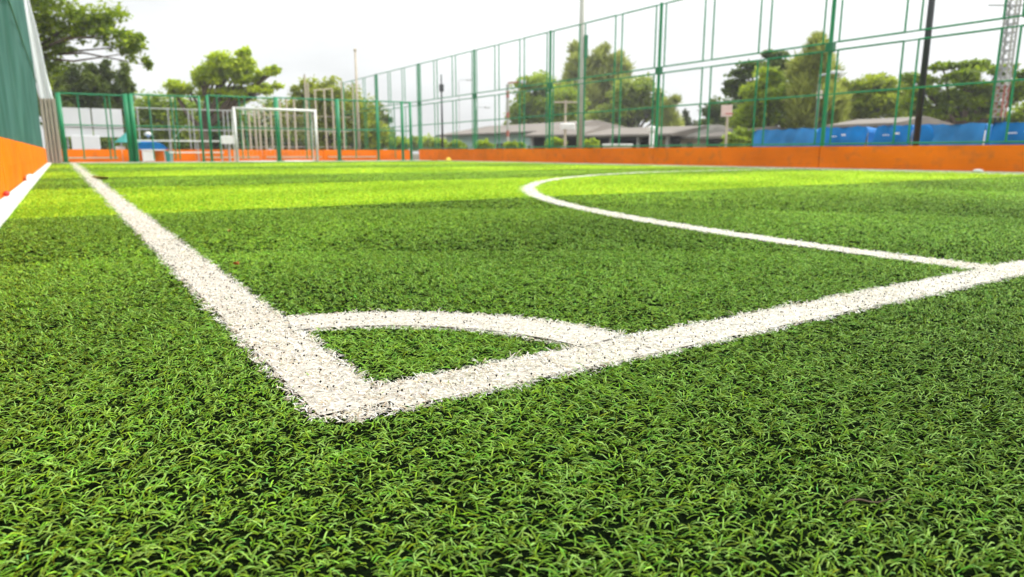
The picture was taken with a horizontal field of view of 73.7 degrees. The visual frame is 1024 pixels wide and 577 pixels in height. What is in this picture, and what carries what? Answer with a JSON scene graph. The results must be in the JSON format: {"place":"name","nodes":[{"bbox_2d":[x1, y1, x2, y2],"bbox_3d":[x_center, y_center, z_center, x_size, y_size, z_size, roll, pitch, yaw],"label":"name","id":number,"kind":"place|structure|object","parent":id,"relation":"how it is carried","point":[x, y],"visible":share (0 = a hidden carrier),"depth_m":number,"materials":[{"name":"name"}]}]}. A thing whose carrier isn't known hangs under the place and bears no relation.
{"place":"outdoors","nodes":[
{"label":"outdoors","id":0,"kind":"place"},
{"bbox_2d":[24,0,52,98],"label":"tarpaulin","id":1,"kind":"object","parent":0,"point":[43,88],"visible":0.83,"depth_m":22.78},
{"bbox_2d":[115,146,124,153],"bbox_3d":[-15.591,-5.359,27.242,0.324,0.607,0.350,-7,13,-32],"label":"crate","id":2,"kind":"object","parent":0,"point":[119,147],"visible":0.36,"depth_m":27.06,"materials":[{"name":"white paint"}]},
{"bbox_2d":[47,160,435,163],"bbox_3d":[-10.432,-5.240,28.244,16.400,0.022,3.100,-7,13,-32],"label":"concrete apron","id":3,"kind":"object","parent":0,"point":[226,161],"depth_m":31.65,"materials":[{"name":"grey concrete"}]},
{"bbox_2d":[39,98,62,162],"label":"boundary wall","id":4,"kind":"structure","parent":3,"relation":"on","point":[51,130],"depth_m":23.62,"materials":[{"name":"concrete"}]},
{"bbox_2d":[141,149,165,161],"bbox_3d":[-14.215,-5.263,27.077,0.827,0.484,0.500,-7,13,-32],"label":"table","id":5,"kind":"object","parent":3,"relation":"on","point":[147,155],"visible":0.92,"depth_m":26.80,"materials":[{"name":"white paint"}]},
{"bbox_2d":[164,151,173,161],"bbox_3d":[-13.557,-5.237,27.031,0.328,0.430,0.336,-7,13,-32],"label":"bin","id":6,"kind":"object","parent":3,"relation":"on","point":[167,155],"visible":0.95,"depth_m":26.92,"materials":[{"name":"teal plastic"}]},
{"bbox_2d":[137,140,223,161],"bbox_3d":[-13.025,-5.410,26.898,3.131,0.842,0.110,-7,13,-32],"label":"barrier","id":7,"kind":"object","parent":3,"relation":"on","point":[198,152],"visible":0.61,"depth_m":26.97,"materials":[{"name":"white metal"}]},
{"bbox_2d":[220,136,234,160],"bbox_3d":[-11.439,-5.645,27.619,0.533,1.022,0.300,-7,13,-32],"label":"sign","id":8,"kind":"object","parent":3,"relation":"on","point":[228,140],"visible":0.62,"depth_m":27.44,"materials":[{"name":"white metal"}]},
{"bbox_2d":[46,149,409,161],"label":"orange wall","id":9,"kind":"structure","parent":3,"relation":"on","point":[92,155],"depth_m":29.06,"materials":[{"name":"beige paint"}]},
{"bbox_2d":[55,92,413,162],"bbox_3d":[-9.952,-6.267,26.801,13.220,2.560,0.306,-7,13,-32],"label":"end fence","id":10,"kind":"object","parent":3,"relation":"on","point":[130,125],"visible":0.9,"depth_m":25.70,"materials":[{"name":"green metal"}]},
{"bbox_2d":[78,160,430,162],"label":"kerb","id":11,"kind":"structure","parent":3,"relation":"on","point":[242,161],"depth_m":26.59,"materials":[{"name":"paint"}]},
{"bbox_2d":[413,154,418,159],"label":"ground","id":12,"kind":"structure","parent":0,"point":[415,156],"depth_m":67.59,"materials":[{"name":"beige concrete"}]},
{"bbox_2d":[0,0,42,147],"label":"net fence","id":13,"kind":"object","parent":12,"relation":"on","point":[19,117],"visible":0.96,"depth_m":11.77,"materials":[{"name":"green fabric"}]},
{"bbox_2d":[0,137,46,198],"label":"orange wall","id":14,"kind":"structure","parent":12,"relation":"on","point":[19,161],"depth_m":7.65,"materials":[{"name":"orange paint"}]},
{"bbox_2d":[0,163,51,226],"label":"kerb","id":15,"kind":"structure","parent":12,"relation":"on","point":[11,201],"depth_m":5.44,"materials":[{"name":"paint"}]},
{"bbox_2d":[3,191,9,195],"bbox_3d":[-4.058,-0.762,5.484,0.042,0.041,0.088,-7,13,-32],"label":"drink can","id":16,"kind":"object","parent":15,"relation":"on","point":[6,193],"visible":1,"depth_m":5.45,"materials":[{"name":"red paint"}]},
{"bbox_2d":[25,174,35,180],"bbox_3d":[-6.102,-1.410,8.648,0.118,0.075,0.635,-7,13,-32],"label":"plastic bag","id":17,"kind":"object","parent":15,"relation":"on","point":[29,177],"visible":0.99,"depth_m":8.48,"materials":[{"name":"white plastic"}]},
{"bbox_2d":[71,135,100,148],"bbox_3d":[-17.611,-5.800,28.284,1.006,1.064,0.115,-7,13,-32],"label":"sign board","id":18,"kind":"object","parent":12,"relation":"on","point":[91,141],"visible":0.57,"depth_m":28.20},
{"bbox_2d":[37,58,138,129],"bbox_3d":[-24.143,-10.125,38.359,5.937,5.630,4.508,2,12,12],"label":"weeping tree","id":19,"kind":"object","parent":12,"relation":"on","point":[91,78],"visible":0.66,"depth_m":38.05,"materials":[{"name":"green plant"}]},
{"bbox_2d":[29,0,154,97],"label":"broadleaf tree","id":20,"kind":"object","parent":12,"relation":"on","point":[91,25],"visible":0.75,"depth_m":28.16,"materials":[{"name":"green plant"}]},
{"bbox_2d":[62,107,123,157],"bbox_3d":[-17.660,-6.478,28.833,2.247,2.181,0.185,-7,13,-32],"label":"sign board","id":21,"kind":"object","parent":12,"relation":"on","point":[70,115],"visible":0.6,"depth_m":28.70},
{"bbox_2d":[115,133,140,142],"bbox_3d":[-15.403,-5.687,27.422,1.000,1.180,0.951,-7,13,-32],"label":"parasol","id":22,"kind":"object","parent":12,"relation":"on","point":[122,138],"visible":0.44,"depth_m":27.06,"materials":[{"name":"teal fabric"}]},
{"bbox_2d":[92,89,202,148],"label":"hedge tree","id":23,"kind":"object","parent":12,"relation":"on","point":[159,117],"visible":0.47,"depth_m":41.88,"materials":[{"name":"green plant"}]},
{"bbox_2d":[138,141,167,148],"bbox_3d":[-14.885,-5.668,28.194,1.239,0.842,0.900,-7,13,-32],"label":"awning","id":24,"kind":"object","parent":12,"relation":"on","point":[146,145],"visible":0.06,"depth_m":27.76,"materials":[{"name":"blue fabric"}]},
{"bbox_2d":[134,107,233,160],"bbox_3d":[-13.713,-6.428,28.644,4.085,2.157,0.072,-7,13,-32],"label":"tube fence","id":25,"kind":"object","parent":12,"relation":"on","point":[183,129],"visible":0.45,"depth_m":28.59,"materials":[{"name":"green metal"}]},
{"bbox_2d":[160,45,284,149],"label":"spreading tree","id":26,"kind":"object","parent":12,"relation":"on","point":[218,69],"visible":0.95,"depth_m":40.16,"materials":[{"name":"green plant"}]},
{"bbox_2d":[59,125,396,151],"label":"hedge","id":27,"kind":"object","parent":12,"relation":"on","point":[103,145],"visible":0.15,"depth_m":50.28,"materials":[{"name":"green plant"}]},
{"bbox_2d":[175,94,294,149],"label":"shade tree","id":28,"kind":"object","parent":12,"relation":"on","point":[215,135],"visible":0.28,"depth_m":46.41,"materials":[{"name":"green plant"}]},
{"bbox_2d":[240,74,355,149],"bbox_3d":[-9.902,-7.955,31.832,5.365,3.906,0.113,-7,13,-32],"label":"pole fence","id":29,"kind":"object","parent":12,"relation":"on","point":[287,130],"visible":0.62,"depth_m":31.74,"materials":[{"name":"grey metal"}]},
{"bbox_2d":[260,74,390,149],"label":"yellowing tree","id":30,"kind":"object","parent":12,"relation":"on","point":[295,91],"visible":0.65,"depth_m":44.07,"materials":[{"name":"green plant"}]},
{"bbox_2d":[353,48,360,149],"bbox_3d":[-8.759,-10.427,38.709,0.185,6.067,0.185,8,14,34],"label":"flag pole","id":31,"kind":"object","parent":12,"relation":"on","point":[357,109],"visible":0.94,"depth_m":38.66,"materials":[{"name":"grey metal"}]},
{"bbox_2d":[350,98,397,149],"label":"round tree","id":32,"kind":"object","parent":12,"relation":"on","point":[383,117],"visible":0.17,"depth_m":54.17,"materials":[{"name":"green plant"}]},
{"bbox_2d":[384,136,412,149],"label":"shrub","id":33,"kind":"object","parent":12,"relation":"on","point":[389,141],"visible":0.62,"depth_m":48.78,"materials":[{"name":"green plant"}]},
{"bbox_2d":[407,133,434,151],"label":"shrub","id":34,"kind":"object","parent":12,"relation":"on","point":[426,140],"visible":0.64,"depth_m":72.52,"materials":[{"name":"green plant"}]},
{"bbox_2d":[429,137,448,148],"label":"shrub","id":35,"kind":"object","parent":12,"relation":"on","point":[432,144],"visible":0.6,"depth_m":50.69,"materials":[{"name":"green plant"}]},
{"bbox_2d":[439,74,443,147],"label":"lamp post","id":36,"kind":"object","parent":12,"relation":"on","point":[441,87],"visible":0.87,"depth_m":48.44,"materials":[{"name":"metal"}]},
{"bbox_2d":[446,139,466,148],"bbox_3d":[-3.159,-7.990,39.092,1.315,1.163,1.127,-7,13,-32],"label":"shrub","id":37,"kind":"object","parent":12,"relation":"on","point":[459,144],"visible":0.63,"depth_m":38.80,"materials":[{"name":"green plant"}]},
{"bbox_2d":[458,79,470,130],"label":"street lamp","id":38,"kind":"object","parent":12,"relation":"on","point":[458,88],"visible":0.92,"depth_m":67.43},
{"bbox_2d":[476,107,489,130],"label":"street lamp","id":39,"kind":"object","parent":12,"relation":"on","point":[476,115],"visible":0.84,"depth_m":58.18,"materials":[{"name":"grey metal"}]},
{"bbox_2d":[473,138,496,148],"bbox_3d":[-1.506,-7.604,37.157,1.180,1.164,1.189,6,13,26],"label":"shrub","id":40,"kind":"object","parent":12,"relation":"on","point":[485,142],"visible":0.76,"depth_m":36.95,"materials":[{"name":"green plant"}]},
{"bbox_2d":[502,139,526,148],"bbox_3d":[0.069,-7.170,35.216,1.272,1.072,1.210,-7,13,-32],"label":"shrub","id":41,"kind":"object","parent":12,"relation":"on","point":[515,143],"visible":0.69,"depth_m":34.94,"materials":[{"name":"green plant"}]},
{"bbox_2d":[506,80,525,140],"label":"street lamp","id":42,"kind":"object","parent":12,"relation":"on","point":[507,112],"visible":0.81,"depth_m":42.53,"materials":[{"name":"white metal"}]},
{"bbox_2d":[436,120,627,148],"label":"school building","id":43,"kind":"structure","parent":12,"relation":"on","point":[465,136],"depth_m":54.05,"materials":[{"name":"white paint"}]},
{"bbox_2d":[496,143,503,148],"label":"door","id":44,"kind":"structure","parent":43,"relation":"in","point":[501,144],"depth_m":53.72,"materials":[{"name":"grey"}]},
{"bbox_2d":[503,69,590,124],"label":"leafy tree","id":45,"kind":"object","parent":12,"relation":"on","point":[535,105],"visible":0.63,"depth_m":62.89,"materials":[{"name":"green plant"}]},
{"bbox_2d":[543,136,567,148],"bbox_3d":[2.270,-7.251,35.267,1.257,1.208,1.166,5,12,24],"label":"shrub","id":46,"kind":"object","parent":12,"relation":"on","point":[558,142],"visible":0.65,"depth_m":35.01,"materials":[{"name":"green plant"}]},
{"bbox_2d":[523,126,606,148],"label":"shelter","id":47,"kind":"object","parent":12,"relation":"on","point":[538,138],"visible":0.32,"depth_m":44.84,"materials":[{"name":"metal"}]},
{"bbox_2d":[554,100,576,147],"bbox_3d":[2.505,-7.441,32.166,1.168,2.766,0.300,0,11,0],"label":"utility pole","id":48,"kind":"object","parent":12,"relation":"on","point":[565,125],"visible":0.74,"depth_m":31.99,"materials":[{"name":"white metal"}]},
{"bbox_2d":[576,0,587,147],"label":"light pole","id":49,"kind":"object","parent":12,"relation":"on","point":[582,49],"visible":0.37,"depth_m":23.34,"materials":[{"name":"grey metal"}]},
{"bbox_2d":[584,137,599,147],"bbox_3d":[3.804,-6.798,33.281,1.011,1.097,0.860,1,11,4],"label":"shrub","id":50,"kind":"object","parent":12,"relation":"on","point":[591,142],"visible":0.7,"depth_m":33.08,"materials":[{"name":"green plant"}]},
{"bbox_2d":[555,38,637,119],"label":"casuarina tree","id":51,"kind":"object","parent":12,"relation":"on","point":[599,61],"visible":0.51,"depth_m":66.34,"materials":[{"name":"green plant"}]},
{"bbox_2d":[602,144,632,147],"bbox_3d":[5.734,-7.465,37.260,1.600,0.823,0.600,0,11,0],"label":"bench","id":52,"kind":"object","parent":12,"relation":"on","point":[617,147],"visible":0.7,"depth_m":36.97,"materials":[{"name":"white paint"}]},
{"bbox_2d":[585,72,666,127],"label":"leafy tree","id":53,"kind":"object","parent":12,"relation":"on","point":[636,92],"visible":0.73,"depth_m":57.43,"materials":[{"name":"green plant"}]},
{"bbox_2d":[574,125,706,147],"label":"open shed","id":54,"kind":"structure","parent":12,"relation":"on","point":[637,136],"depth_m":41.48,"materials":[{"name":"metal"}]},
{"bbox_2d":[647,126,654,147],"bbox_3d":[5.992,-6.216,29.351,0.340,1.465,0.340,-7,13,-32],"label":"marker post","id":55,"kind":"object","parent":12,"relation":"on","point":[648,128],"visible":0.39,"depth_m":29.22,"materials":[{"name":"white paint"}]},
{"bbox_2d":[653,93,686,126],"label":"young tree","id":56,"kind":"object","parent":12,"relation":"on","point":[671,116],"visible":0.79,"depth_m":55.96,"materials":[{"name":"green plant"}]},
{"bbox_2d":[654,125,730,147],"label":"house","id":57,"kind":"structure","parent":12,"relation":"on","point":[689,139],"depth_m":39.79,"materials":[{"name":"white paint"}]},
{"bbox_2d":[419,145,1023,171],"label":"orange wall","id":58,"kind":"structure","parent":12,"relation":"on","point":[1003,158],"depth_m":16.16,"materials":[{"name":"orange paint"}]},
{"bbox_2d":[342,0,1023,157],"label":"fence","id":59,"kind":"object","parent":58,"relation":"on","point":[830,46],"visible":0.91,"depth_m":18.89,"materials":[{"name":"green metal"}]},
{"bbox_2d":[695,95,747,127],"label":"bushy tree","id":60,"kind":"object","parent":12,"relation":"on","point":[715,118],"visible":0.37,"depth_m":47.82,"materials":[{"name":"green plant"}]},
{"bbox_2d":[721,105,732,146],"bbox_3d":[8.515,-6.138,27.072,0.368,2.202,0.560,-2,11,-11],"label":"sign","id":61,"kind":"object","parent":12,"relation":"on","point":[726,111],"visible":0.97,"depth_m":27.04,"materials":[{"name":"white metal"}]},
{"bbox_2d":[437,160,1023,173],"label":"kerb","id":62,"kind":"structure","parent":12,"relation":"on","point":[777,167],"depth_m":15.87,"materials":[{"name":"paint"}]},
{"bbox_2d":[719,131,747,146],"bbox_3d":[10.425,-6.760,32.306,1.058,1.399,1.292,-7,13,-32],"label":"shrub","id":63,"kind":"object","parent":12,"relation":"on","point":[732,138],"visible":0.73,"depth_m":32.04,"materials":[{"name":"green plant"}]},
{"bbox_2d":[694,126,785,146],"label":"shed","id":64,"kind":"structure","parent":12,"relation":"on","point":[714,138],"depth_m":36.40,"materials":[{"name":"tile"}]},
{"bbox_2d":[733,126,755,146],"bbox_3d":[11.247,-7.098,33.355,1.164,1.647,1.179,-7,13,-32],"label":"shrub","id":65,"kind":"object","parent":12,"relation":"on","point":[742,132],"visible":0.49,"depth_m":33.04,"materials":[{"name":"green plant"}]},
{"bbox_2d":[721,49,789,106],"bbox_3d":[14.687,-10.938,40.558,4.449,6.374,2.804,6,13,28],"label":"layered tree","id":66,"kind":"object","parent":12,"relation":"on","point":[732,86],"visible":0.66,"depth_m":39.93,"materials":[{"name":"green plant"}]},
{"bbox_2d":[725,66,791,128],"bbox_3d":[14.176,-9.489,36.826,4.943,5.008,3.208,7,13,32],"label":"leafy tree","id":67,"kind":"object","parent":12,"relation":"on","point":[774,115],"visible":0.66,"depth_m":36.43,"materials":[{"name":"green plant"}]},
{"bbox_2d":[752,128,817,146],"bbox_3d":[10.062,-5.074,24.315,1.623,1.192,2.476,-7,13,-32],"label":"tarp","id":68,"kind":"object","parent":12,"relation":"on","point":[790,135],"visible":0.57,"depth_m":23.81,"materials":[{"name":"blue plastic"}]},
{"bbox_2d":[781,30,854,128],"bbox_3d":[15.569,-9.847,34.790,3.860,6.503,3.518,-3,12,-15],"label":"casuarina tree","id":69,"kind":"object","parent":12,"relation":"on","point":[802,73],"visible":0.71,"depth_m":34.23,"materials":[{"name":"green plant"}]},
{"bbox_2d":[814,70,841,128],"bbox_3d":[11.606,-6.333,25.253,0.828,3.296,0.199,0,11,-1],"label":"street lamp","id":70,"kind":"object","parent":12,"relation":"on","point":[833,72],"visible":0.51,"depth_m":25.00,"materials":[{"name":"white metal"}]},
{"bbox_2d":[813,126,876,145],"bbox_3d":[10.919,-4.580,21.895,1.668,1.170,1.716,-7,13,-32],"label":"stall","id":71,"kind":"object","parent":12,"relation":"on","point":[857,134],"visible":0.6,"depth_m":21.16},
{"bbox_2d":[838,71,913,121],"bbox_3d":[20.549,-9.787,38.634,5.818,4.887,3.349,1,11,3],"label":"leafy tree","id":72,"kind":"object","parent":12,"relation":"on","point":[873,105],"visible":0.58,"depth_m":37.88,"materials":[{"name":"green plant"}]},
{"bbox_2d":[872,125,913,145],"bbox_3d":[11.596,-4.226,20.153,1.666,1.156,1.057,-7,13,-32],"label":"stall","id":73,"kind":"object","parent":12,"relation":"on","point":[883,133],"visible":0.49,"depth_m":19.75},
{"bbox_2d":[912,0,935,145],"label":"black pole","id":74,"kind":"object","parent":12,"relation":"on","point":[923,72],"visible":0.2,"depth_m":13.95,"materials":[{"name":"metal"}]},
{"bbox_2d":[912,123,991,145],"bbox_3d":[12.176,-3.903,18.596,1.620,1.131,1.794,-7,13,-32],"label":"stall","id":75,"kind":"object","parent":12,"relation":"on","point":[953,132],"visible":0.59,"depth_m":18.06},
{"bbox_2d":[898,57,1023,130],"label":"umbrella tree","id":76,"kind":"object","parent":12,"relation":"on","point":[964,104],"visible":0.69,"depth_m":34.30,"materials":[{"name":"green plant"}]},
{"bbox_2d":[988,0,1023,124],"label":"lattice mast","id":77,"kind":"object","parent":12,"relation":"on","point":[1008,51],"visible":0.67,"depth_m":21.94,"materials":[{"name":"white metal"}]},
{"bbox_2d":[989,122,1023,144],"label":"stall","id":78,"kind":"object","parent":12,"relation":"on","point":[1015,131],"visible":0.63,"depth_m":16.75},
{"bbox_2d":[1011,102,1023,112],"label":"leafy tree","id":79,"kind":"object","parent":12,"relation":"on","point":[1017,108],"visible":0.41,"depth_m":41.05,"materials":[{"name":"green plant"}]},
{"bbox_2d":[0,161,1023,576],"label":"turf","id":80,"kind":"structure","parent":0,"point":[364,564],"depth_m":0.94,"materials":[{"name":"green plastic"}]},
{"bbox_2d":[92,176,107,178],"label":"dead leaf","id":81,"kind":"object","parent":80,"relation":"on","point":[100,177],"visible":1,"depth_m":9.28,"materials":[{"name":"plant"}]},
{"bbox_2d":[70,163,413,424],"bbox_3d":[-7.566,-2.049,12.136,0.495,0.028,27.156,-7,13,-32],"label":"touch line","id":82,"kind":"object","parent":80,"relation":"on","point":[318,398],"visible":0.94,"depth_m":1.39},
{"bbox_2d":[231,107,318,161],"bbox_3d":[-9.298,-6.021,26.875,3.170,2.050,0.572,-7,13,-32],"label":"goal","id":83,"kind":"object","parent":80,"relation":"on","point":[235,147],"visible":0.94,"depth_m":26.57,"materials":[{"name":"white paint"}]},
{"bbox_2d":[282,308,632,346],"bbox_3d":[-0.133,0.074,1.497,0.801,0.015,0.270,2,11,11],"label":"corner arc","id":84,"kind":"object","parent":80,"relation":"on","point":[507,325],"visible":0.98,"depth_m":1.49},
{"bbox_2d":[151,237,1019,412],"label":"rubber crumbs","id":85,"kind":"object","parent":80,"relation":"on","point":[301,343],"visible":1,"depth_m":1.50,"materials":[{"name":"black rubber"}]},
{"bbox_2d":[372,259,1023,411],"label":"goal line","id":86,"kind":"object","parent":80,"relation":"on","point":[521,366],"visible":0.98,"depth_m":1.35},
{"bbox_2d":[456,161,1022,174],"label":"touch line","id":87,"kind":"object","parent":80,"relation":"on","point":[767,168],"visible":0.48,"depth_m":14.95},
{"bbox_2d":[519,169,991,268],"bbox_3d":[2.248,-1.498,9.376,3.487,0.024,14.394,4,12,19],"label":"penalty line","id":88,"kind":"object","parent":80,"relation":"on","point":[530,188],"visible":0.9,"depth_m":3.12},
{"bbox_2d":[843,496,894,503],"bbox_3d":[0.367,0.218,0.702,0.059,0.007,0.002,-2,11,-10],"label":"twig","id":89,"kind":"object","parent":80,"relation":"on","point":[866,500],"visible":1,"depth_m":0.70,"materials":[{"name":"brown plant"}]},
{"bbox_2d":[35,0,1023,153],"label":"sky","id":90,"kind":"structure","parent":0,"point":[309,38],"materials":[{"name":"white"}]},
{"bbox_2d":[680,108,698,125],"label":"conical tree","id":91,"kind":"object","parent":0,"point":[686,115],"visible":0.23,"depth_m":62.15,"materials":[{"name":"green plant"}]},
{"bbox_2d":[826,116,952,145],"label":"long shed","id":92,"kind":"structure","parent":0,"point":[877,122],"depth_m":25.02,"materials":[{"name":"metal"}]}
]}

